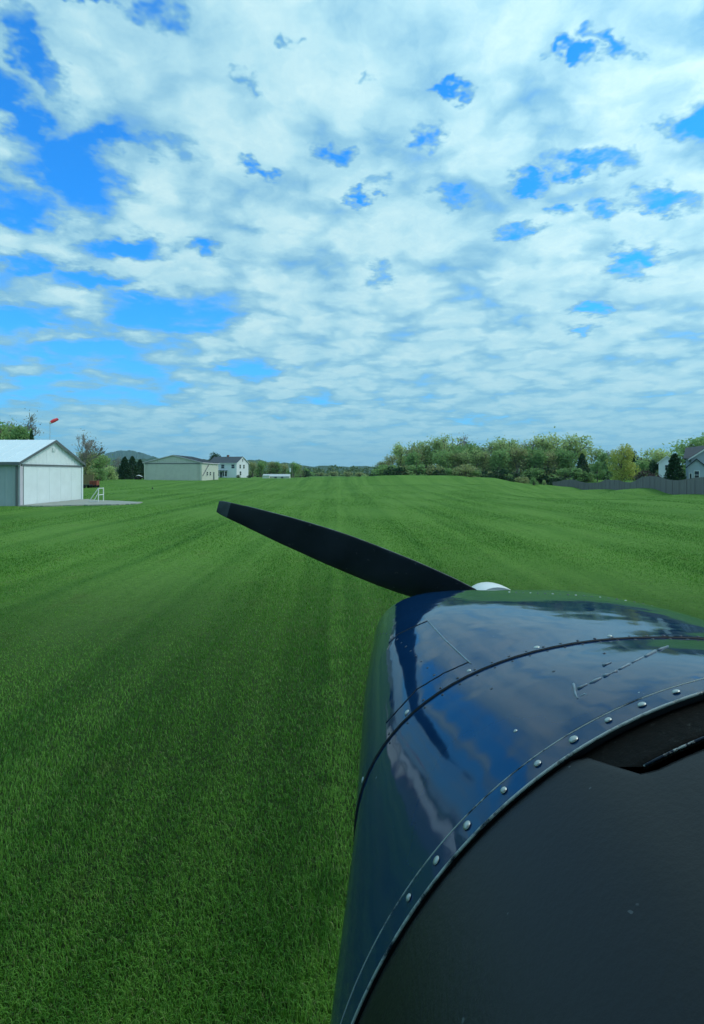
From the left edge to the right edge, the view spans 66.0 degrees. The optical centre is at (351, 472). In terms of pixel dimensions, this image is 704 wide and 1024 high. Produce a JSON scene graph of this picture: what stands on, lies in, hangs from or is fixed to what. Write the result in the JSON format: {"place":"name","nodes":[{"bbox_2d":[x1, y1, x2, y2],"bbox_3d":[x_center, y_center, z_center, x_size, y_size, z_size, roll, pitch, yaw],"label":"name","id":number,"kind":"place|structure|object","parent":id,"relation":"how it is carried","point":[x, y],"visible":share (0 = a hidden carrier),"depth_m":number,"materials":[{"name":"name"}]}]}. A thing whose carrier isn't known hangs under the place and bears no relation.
{"place":"outdoors","nodes":[
{"label":"outdoors","id":0,"kind":"place"},
{"bbox_2d":[18,499,142,506],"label":"pavement","id":1,"kind":"structure","parent":0,"point":[83,502],"depth_m":37.47,"materials":[{"name":"concrete"}]},
{"bbox_2d":[88,488,103,501],"bbox_3d":[-18.926,1.620,40.122,0.775,1.020,0.870,0,0,0],"label":"rail stand","id":2,"kind":"object","parent":1,"relation":"on","point":[98,494],"visible":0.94,"depth_m":39.70,"materials":[{"name":"white paint"}]},
{"bbox_2d":[104,450,154,459],"bbox_3d":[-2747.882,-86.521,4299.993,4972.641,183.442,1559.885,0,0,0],"label":"hills","id":3,"kind":"structure","parent":0,"point":[121,454],"depth_m":4184.44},
{"bbox_2d":[0,474,703,1023],"bbox_3d":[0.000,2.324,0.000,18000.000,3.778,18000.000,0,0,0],"label":"ground","id":4,"kind":"structure","parent":0,"point":[150,580],"depth_m":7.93,"materials":[{"name":"green plant"}]},
{"bbox_2d":[0,419,29,439],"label":"broadleaf tree","id":5,"kind":"object","parent":4,"relation":"on","point":[3,432],"visible":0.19,"depth_m":75.63,"materials":[{"name":"green plant"}]},
{"bbox_2d":[0,425,33,439],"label":"broadleaf tree","id":6,"kind":"object","parent":4,"relation":"on","point":[20,432],"visible":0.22,"depth_m":73.74,"materials":[{"name":"green plant"}]},
{"bbox_2d":[5,410,43,439],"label":"bare tree","id":7,"kind":"object","parent":4,"relation":"on","point":[31,421],"visible":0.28,"depth_m":79.79,"materials":[{"name":"grey plant"}]},
{"bbox_2d":[29,430,33,439],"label":"evergreen tree","id":8,"kind":"object","parent":4,"relation":"on","point":[31,435],"visible":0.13,"depth_m":71.91,"materials":[{"name":"green plant"}]},
{"bbox_2d":[0,440,85,505],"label":"hangar","id":9,"kind":"structure","parent":4,"relation":"on","point":[38,471],"depth_m":38.42,"materials":[{"name":"white metal"}]},
{"bbox_2d":[24,466,80,504],"bbox_3d":[-21.910,0.865,39.988,0.040,2.570,7.635,0,0,0],"label":"sliding door","id":10,"kind":"structure","parent":9,"relation":"in","point":[41,484],"depth_m":39.50,"materials":[{"name":"white metal"}]},
{"bbox_2d":[83,474,93,483],"bbox_3d":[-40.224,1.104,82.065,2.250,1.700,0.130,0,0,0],"label":"shrub","id":11,"kind":"object","parent":4,"relation":"on","point":[87,478],"visible":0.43,"depth_m":82.00,"materials":[{"name":"green plant"}]},
{"bbox_2d":[76,449,103,476],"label":"broadleaf tree","id":12,"kind":"object","parent":4,"relation":"on","point":[87,467],"visible":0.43,"depth_m":96.05,"materials":[{"name":"green plant"}]},
{"bbox_2d":[74,430,106,467],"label":"bare tree","id":13,"kind":"object","parent":4,"relation":"on","point":[87,447],"visible":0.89,"depth_m":84.72,"materials":[{"name":"grey plant"}]},
{"bbox_2d":[83,469,97,480],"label":"shrub","id":14,"kind":"object","parent":4,"relation":"on","point":[90,472],"visible":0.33,"depth_m":97.92,"materials":[{"name":"green plant"}]},
{"bbox_2d":[89,481,99,487],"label":"cargo cart","id":15,"kind":"object","parent":4,"relation":"on","point":[95,484],"visible":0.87,"depth_m":71.50,"materials":[{"name":"red paint"}]},
{"bbox_2d":[91,468,108,480],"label":"shrub","id":16,"kind":"object","parent":4,"relation":"on","point":[101,474],"visible":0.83,"depth_m":99.84,"materials":[{"name":"green plant"}]},
{"bbox_2d":[87,454,114,479],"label":"broadleaf tree","id":17,"kind":"object","parent":4,"relation":"on","point":[100,461],"visible":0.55,"depth_m":104.80,"materials":[{"name":"green plant"}]},
{"bbox_2d":[103,465,118,479],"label":"shrub","id":18,"kind":"object","parent":4,"relation":"on","point":[111,475],"visible":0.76,"depth_m":111.47,"materials":[{"name":"green plant"}]},
{"bbox_2d":[112,457,120,472],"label":"bare tree","id":19,"kind":"object","parent":4,"relation":"on","point":[118,462],"visible":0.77,"depth_m":150.69,"materials":[{"name":"grey plant"}]},
{"bbox_2d":[117,456,133,478],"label":"evergreen tree","id":20,"kind":"object","parent":4,"relation":"on","point":[124,467],"visible":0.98,"depth_m":139.33,"materials":[{"name":"green plant"}]},
{"bbox_2d":[125,456,140,478],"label":"evergreen tree","id":21,"kind":"object","parent":4,"relation":"on","point":[132,460],"visible":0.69,"depth_m":142.66,"materials":[{"name":"green plant"}]},
{"bbox_2d":[129,475,143,479],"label":"car","id":22,"kind":"object","parent":4,"relation":"on","point":[138,478],"visible":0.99,"depth_m":135.17,"materials":[{"name":"metal"}]},
{"bbox_2d":[133,459,143,478],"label":"evergreen tree","id":23,"kind":"object","parent":4,"relation":"on","point":[140,465],"visible":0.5,"depth_m":149.41,"materials":[{"name":"green plant"}]},
{"bbox_2d":[142,455,219,480],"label":"hangar","id":24,"kind":"structure","parent":4,"relation":"on","point":[175,467],"depth_m":129.88,"materials":[{"name":"beige metal"}]},
{"bbox_2d":[148,464,197,480],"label":"sliding door","id":25,"kind":"structure","parent":24,"relation":"in","point":[155,471],"depth_m":129.89,"materials":[{"name":"beige metal"}]},
{"bbox_2d":[208,452,220,460],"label":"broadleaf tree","id":26,"kind":"object","parent":4,"relation":"on","point":[215,455],"visible":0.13,"depth_m":231.11,"materials":[{"name":"green plant"}]},
{"bbox_2d":[210,455,248,477],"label":"house","id":27,"kind":"structure","parent":4,"relation":"on","point":[230,467],"depth_m":206.05,"materials":[{"name":"wood"}]},
{"bbox_2d":[248,461,259,476],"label":"broadleaf tree","id":28,"kind":"object","parent":4,"relation":"on","point":[252,464],"visible":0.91,"depth_m":239.31,"materials":[{"name":"green plant"}]},
{"bbox_2d":[253,460,269,476],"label":"broadleaf tree","id":29,"kind":"object","parent":4,"relation":"on","point":[261,465],"visible":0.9,"depth_m":244.32,"materials":[{"name":"green plant"}]},
{"bbox_2d":[266,461,279,473],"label":"broadleaf tree","id":30,"kind":"object","parent":4,"relation":"on","point":[271,465],"visible":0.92,"depth_m":249.00,"materials":[{"name":"green plant"}]},
{"bbox_2d":[262,474,290,477],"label":"shed","id":31,"kind":"structure","parent":4,"relation":"on","point":[276,475],"depth_m":200.00,"materials":[{"name":"beige"}]},
{"bbox_2d":[271,462,281,473],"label":"broadleaf tree","id":32,"kind":"object","parent":4,"relation":"on","point":[277,468],"visible":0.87,"depth_m":249.04,"materials":[{"name":"green plant"}]},
{"bbox_2d":[280,463,288,473],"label":"broadleaf tree","id":33,"kind":"object","parent":4,"relation":"on","point":[284,467],"visible":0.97,"depth_m":239.14,"materials":[{"name":"green plant"}]},
{"bbox_2d":[286,462,301,477],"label":"broadleaf tree","id":34,"kind":"object","parent":4,"relation":"on","point":[295,466],"visible":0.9,"depth_m":224.10,"materials":[{"name":"green plant"}]},
{"bbox_2d":[295,465,305,476],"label":"broadleaf tree","id":35,"kind":"object","parent":4,"relation":"on","point":[299,470],"visible":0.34,"depth_m":234.42,"materials":[{"name":"green plant"}]},
{"bbox_2d":[296,470,311,476],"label":"shrub","id":36,"kind":"object","parent":4,"relation":"on","point":[307,473],"visible":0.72,"depth_m":250.63,"materials":[{"name":"green plant"}]},
{"bbox_2d":[326,471,338,475],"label":"shrub","id":37,"kind":"object","parent":4,"relation":"on","point":[332,473],"visible":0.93,"depth_m":395.36,"materials":[{"name":"green plant"}]},
{"bbox_2d":[341,471,353,476],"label":"shrub","id":38,"kind":"object","parent":4,"relation":"on","point":[346,473],"visible":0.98,"depth_m":338.08,"materials":[{"name":"green plant"}]},
{"bbox_2d":[372,461,390,466],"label":"broadleaf tree","id":39,"kind":"object","parent":4,"relation":"on","point":[381,463],"visible":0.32,"depth_m":150.89,"materials":[{"name":"green plant"}]},
{"bbox_2d":[371,463,399,475],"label":"shrub","id":40,"kind":"object","parent":4,"relation":"on","point":[382,468],"visible":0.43,"depth_m":138.99,"materials":[{"name":"green plant"}]},
{"bbox_2d":[91,464,685,476],"bbox_3d":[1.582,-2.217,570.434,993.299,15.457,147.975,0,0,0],"label":"woodland","id":41,"kind":"object","parent":4,"relation":"on","point":[315,471],"visible":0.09,"depth_m":538.59,"materials":[{"name":"green plant"}]},
{"bbox_2d":[382,454,399,470],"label":"broadleaf tree","id":42,"kind":"object","parent":4,"relation":"on","point":[393,458],"visible":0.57,"depth_m":155.99,"materials":[{"name":"green plant"}]},
{"bbox_2d":[383,466,407,474],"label":"shrub","id":43,"kind":"object","parent":4,"relation":"on","point":[398,469],"visible":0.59,"depth_m":135.16,"materials":[{"name":"green plant"}]},
{"bbox_2d":[390,442,406,467],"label":"broadleaf tree","id":44,"kind":"object","parent":4,"relation":"on","point":[397,450],"visible":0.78,"depth_m":163.79,"materials":[{"name":"green plant"}]},
{"bbox_2d":[399,465,415,473],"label":"shrub","id":45,"kind":"object","parent":4,"relation":"on","point":[406,470],"visible":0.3,"depth_m":137.95,"materials":[{"name":"green plant"}]},
{"bbox_2d":[397,446,425,466],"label":"broadleaf tree","id":46,"kind":"object","parent":4,"relation":"on","point":[411,450],"visible":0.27,"depth_m":157.38,"materials":[{"name":"green plant"}]},
{"bbox_2d":[403,450,424,466],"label":"broadleaf tree","id":47,"kind":"object","parent":4,"relation":"on","point":[412,458],"visible":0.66,"depth_m":147.97,"materials":[{"name":"green plant"}]},
{"bbox_2d":[403,463,431,474],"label":"shrub","id":48,"kind":"object","parent":4,"relation":"on","point":[417,468],"visible":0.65,"depth_m":138.22,"materials":[{"name":"green plant"}]},
{"bbox_2d":[400,441,436,466],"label":"broadleaf tree","id":49,"kind":"object","parent":4,"relation":"on","point":[429,453],"visible":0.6,"depth_m":161.19,"materials":[{"name":"green plant"}]},
{"bbox_2d":[425,464,443,474],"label":"shrub","id":50,"kind":"object","parent":4,"relation":"on","point":[432,469],"visible":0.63,"depth_m":138.81,"materials":[{"name":"green plant"}]},
{"bbox_2d":[432,469,447,474],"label":"shrub","id":51,"kind":"object","parent":4,"relation":"on","point":[435,471],"visible":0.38,"depth_m":137.40,"materials":[{"name":"green plant"}]},
{"bbox_2d":[427,445,458,469],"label":"broadleaf tree","id":52,"kind":"object","parent":4,"relation":"on","point":[442,458],"visible":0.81,"depth_m":148.82,"materials":[{"name":"green plant"}]},
{"bbox_2d":[426,433,462,467],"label":"broadleaf tree","id":53,"kind":"object","parent":4,"relation":"on","point":[438,445],"visible":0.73,"depth_m":159.24,"materials":[{"name":"green plant"}]},
{"bbox_2d":[439,466,456,475],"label":"shrub","id":54,"kind":"object","parent":4,"relation":"on","point":[449,471],"visible":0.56,"depth_m":137.46,"materials":[{"name":"green plant"}]},
{"bbox_2d":[441,443,457,473],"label":"broadleaf tree","id":55,"kind":"object","parent":4,"relation":"on","point":[451,448],"visible":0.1,"depth_m":174.97,"materials":[{"name":"green plant"}]},
{"bbox_2d":[448,450,463,468],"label":"broadleaf tree","id":56,"kind":"object","parent":4,"relation":"on","point":[456,464],"visible":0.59,"depth_m":149.91,"materials":[{"name":"green plant"}]},
{"bbox_2d":[216,501,703,1023],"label":"airplane","id":57,"kind":"object","parent":4,"relation":"on","point":[528,835],"visible":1,"depth_m":0.50,"materials":[{"name":"blue paint"}]},
{"bbox_2d":[451,444,480,472],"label":"broadleaf tree","id":58,"kind":"object","parent":4,"relation":"on","point":[460,449],"visible":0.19,"depth_m":153.72,"materials":[{"name":"green plant"}]},
{"bbox_2d":[452,464,481,476],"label":"shrub","id":59,"kind":"object","parent":4,"relation":"on","point":[462,470],"visible":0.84,"depth_m":135.22,"materials":[{"name":"green plant"}]},
{"bbox_2d":[457,447,487,470],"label":"broadleaf tree","id":60,"kind":"object","parent":4,"relation":"on","point":[465,455],"visible":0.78,"depth_m":149.28,"materials":[{"name":"green plant"}]},
{"bbox_2d":[454,434,492,453],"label":"broadleaf tree","id":61,"kind":"object","parent":4,"relation":"on","point":[469,443],"visible":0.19,"depth_m":163.06,"materials":[{"name":"green plant"}]},
{"bbox_2d":[461,441,488,473],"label":"broadleaf tree","id":62,"kind":"object","parent":4,"relation":"on","point":[470,446],"visible":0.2,"depth_m":155.67,"materials":[{"name":"green plant"}]},
{"bbox_2d":[468,470,485,476],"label":"shrub","id":63,"kind":"object","parent":4,"relation":"on","point":[476,473],"visible":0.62,"depth_m":135.62,"materials":[{"name":"green plant"}]},
{"bbox_2d":[471,450,491,474],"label":"broadleaf tree","id":64,"kind":"object","parent":4,"relation":"on","point":[485,464],"visible":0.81,"depth_m":149.61,"materials":[{"name":"green plant"}]},
{"bbox_2d":[479,471,494,477],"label":"shrub","id":65,"kind":"object","parent":4,"relation":"on","point":[486,473],"visible":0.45,"depth_m":135.33,"materials":[{"name":"green plant"}]},
{"bbox_2d":[485,448,514,474],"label":"broadleaf tree","id":66,"kind":"object","parent":4,"relation":"on","point":[499,459],"visible":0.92,"depth_m":148.84,"materials":[{"name":"green plant"}]},
{"bbox_2d":[480,437,521,470],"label":"broadleaf tree","id":67,"kind":"object","parent":4,"relation":"on","point":[500,445],"visible":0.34,"depth_m":156.89,"materials":[{"name":"green plant"}]},
{"bbox_2d":[488,469,515,481],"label":"shrub","id":68,"kind":"object","parent":4,"relation":"on","point":[503,472],"visible":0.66,"depth_m":138.64,"materials":[{"name":"green plant"}]},
{"bbox_2d":[482,435,524,474],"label":"broadleaf tree","id":69,"kind":"object","parent":4,"relation":"on","point":[491,443],"visible":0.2,"depth_m":163.98,"materials":[{"name":"green plant"}]},
{"bbox_2d":[488,445,519,474],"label":"broadleaf tree","id":70,"kind":"object","parent":4,"relation":"on","point":[512,469],"visible":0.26,"depth_m":153.12,"materials":[{"name":"green plant"}]},
{"bbox_2d":[510,473,520,481],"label":"shrub","id":71,"kind":"object","parent":4,"relation":"on","point":[514,475],"visible":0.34,"depth_m":143.75,"materials":[{"name":"green plant"}]},
{"bbox_2d":[506,446,535,476],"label":"broadleaf tree","id":72,"kind":"object","parent":4,"relation":"on","point":[517,452],"visible":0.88,"depth_m":150.45,"materials":[{"name":"green plant"}]},
{"bbox_2d":[514,476,532,483],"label":"shrub","id":73,"kind":"object","parent":4,"relation":"on","point":[522,480],"visible":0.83,"depth_m":137.00,"materials":[{"name":"green plant"}]},
{"bbox_2d":[514,445,546,476],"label":"broadleaf tree","id":74,"kind":"object","parent":4,"relation":"on","point":[531,451],"visible":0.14,"depth_m":154.38,"materials":[{"name":"green plant"}]},
{"bbox_2d":[517,449,548,473],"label":"broadleaf tree","id":75,"kind":"object","parent":4,"relation":"on","point":[539,458],"visible":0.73,"depth_m":149.21,"materials":[{"name":"green plant"}]},
{"bbox_2d":[524,471,543,481],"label":"shrub","id":76,"kind":"object","parent":4,"relation":"on","point":[533,477],"visible":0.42,"depth_m":143.12,"materials":[{"name":"green plant"}]},
{"bbox_2d":[530,477,538,484],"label":"shrub","id":77,"kind":"object","parent":4,"relation":"on","point":[533,480],"visible":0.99,"depth_m":115.75,"materials":[{"name":"green plant"}]},
{"bbox_2d":[522,467,554,481],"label":"shrub","id":78,"kind":"object","parent":4,"relation":"on","point":[538,472],"visible":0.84,"depth_m":142.14,"materials":[{"name":"green plant"}]},
{"bbox_2d":[527,465,557,482],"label":"shrub","id":79,"kind":"object","parent":4,"relation":"on","point":[548,471],"visible":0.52,"depth_m":142.26,"materials":[{"name":"green plant"}]},
{"bbox_2d":[518,426,572,467],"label":"broadleaf tree","id":80,"kind":"object","parent":4,"relation":"on","point":[545,443],"visible":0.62,"depth_m":158.97,"materials":[{"name":"green plant"}]},
{"bbox_2d":[543,451,560,470],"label":"broadleaf tree","id":81,"kind":"object","parent":4,"relation":"on","point":[551,457],"visible":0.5,"depth_m":150.41,"materials":[{"name":"green plant"}]},
{"bbox_2d":[547,477,563,484],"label":"shrub","id":82,"kind":"object","parent":4,"relation":"on","point":[556,479],"visible":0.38,"depth_m":136.28,"materials":[{"name":"green plant"}]},
{"bbox_2d":[550,448,577,479],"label":"broadleaf tree","id":83,"kind":"object","parent":4,"relation":"on","point":[564,458],"visible":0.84,"depth_m":150.70,"materials":[{"name":"green plant"}]},
{"bbox_2d":[548,468,590,480],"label":"shrub","id":84,"kind":"object","parent":4,"relation":"on","point":[563,471],"visible":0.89,"depth_m":139.76,"materials":[{"name":"green plant"}]},
{"bbox_2d":[549,432,596,469],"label":"broadleaf tree","id":85,"kind":"object","parent":4,"relation":"on","point":[575,445],"visible":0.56,"depth_m":159.49,"materials":[{"name":"green plant"}]},
{"bbox_2d":[575,453,591,481],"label":"evergreen tree","id":86,"kind":"object","parent":4,"relation":"on","point":[581,459],"visible":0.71,"depth_m":141.43,"materials":[{"name":"green plant"}]},
{"bbox_2d":[575,444,605,471],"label":"broadleaf tree","id":87,"kind":"object","parent":4,"relation":"on","point":[592,454],"visible":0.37,"depth_m":159.52,"materials":[{"name":"green plant"}]},
{"bbox_2d":[583,472,598,481],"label":"shrub","id":88,"kind":"object","parent":4,"relation":"on","point":[590,478],"visible":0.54,"depth_m":140.83,"materials":[{"name":"green plant"}]},
{"bbox_2d":[590,461,605,481],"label":"broadleaf tree","id":89,"kind":"object","parent":4,"relation":"on","point":[596,466],"visible":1,"depth_m":137.82,"materials":[{"name":"green plant"}]},
{"bbox_2d":[596,451,616,479],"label":"broadleaf tree","id":90,"kind":"object","parent":4,"relation":"on","point":[603,457],"visible":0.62,"depth_m":149.96,"materials":[{"name":"green plant"}]},
{"bbox_2d":[605,443,640,481],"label":"broadleaf tree","id":91,"kind":"object","parent":4,"relation":"on","point":[621,461],"visible":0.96,"depth_m":111.26,"materials":[{"name":"green plant"}]},
{"bbox_2d":[553,476,703,494],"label":"fence","id":92,"kind":"object","parent":4,"relation":"on","point":[694,485],"visible":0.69,"depth_m":73.18,"materials":[{"name":"grey wood"}]},
{"bbox_2d":[628,451,638,480],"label":"evergreen tree","id":93,"kind":"object","parent":4,"relation":"on","point":[633,460],"visible":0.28,"depth_m":134.41,"materials":[{"name":"green plant"}]},
{"bbox_2d":[634,455,656,474],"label":"broadleaf tree","id":94,"kind":"object","parent":4,"relation":"on","point":[642,465],"visible":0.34,"depth_m":125.28,"materials":[{"name":"green plant"}]},
{"bbox_2d":[632,469,660,479],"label":"shrub","id":95,"kind":"object","parent":4,"relation":"on","point":[641,475],"visible":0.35,"depth_m":92.25,"materials":[{"name":"green plant"}]},
{"bbox_2d":[645,459,658,475],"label":"evergreen tree","id":96,"kind":"object","parent":4,"relation":"on","point":[654,465],"visible":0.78,"depth_m":99.73,"materials":[{"name":"green plant"}]},
{"bbox_2d":[635,448,681,475],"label":"broadleaf tree","id":97,"kind":"object","parent":4,"relation":"on","point":[659,456],"visible":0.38,"depth_m":117.04,"materials":[{"name":"green plant"}]},
{"bbox_2d":[657,456,669,478],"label":"house","id":98,"kind":"structure","parent":4,"relation":"on","point":[663,463],"depth_m":95.62,"materials":[{"name":"grey"}]},
{"bbox_2d":[663,453,686,479],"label":"evergreen tree","id":99,"kind":"object","parent":4,"relation":"on","point":[675,471],"visible":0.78,"depth_m":70.55,"materials":[{"name":"green plant"}]},
{"bbox_2d":[662,436,703,473],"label":"broadleaf tree","id":100,"kind":"object","parent":4,"relation":"on","point":[697,441],"visible":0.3,"depth_m":121.12,"materials":[{"name":"green plant"}]},
{"bbox_2d":[683,445,703,478],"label":"house","id":101,"kind":"structure","parent":4,"relation":"on","point":[693,457],"depth_m":71.39,"materials":[{"name":"grey"}]},
{"bbox_2d":[694,471,699,476],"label":"window","id":102,"kind":"structure","parent":101,"relation":"in","point":[696,473],"depth_m":70.43,"materials":[{"name":"white glass"}]},
{"bbox_2d":[0,0,703,466],"label":"sky","id":103,"kind":"structure","parent":0,"point":[313,233],"materials":[{"name":"blue"}]},
{"bbox_2d":[94,457,658,473],"bbox_3d":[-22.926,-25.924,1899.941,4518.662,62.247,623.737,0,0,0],"label":"hills","id":104,"kind":"structure","parent":0,"point":[325,468],"depth_m":1848.06,"materials":[{"name":"green plant"}]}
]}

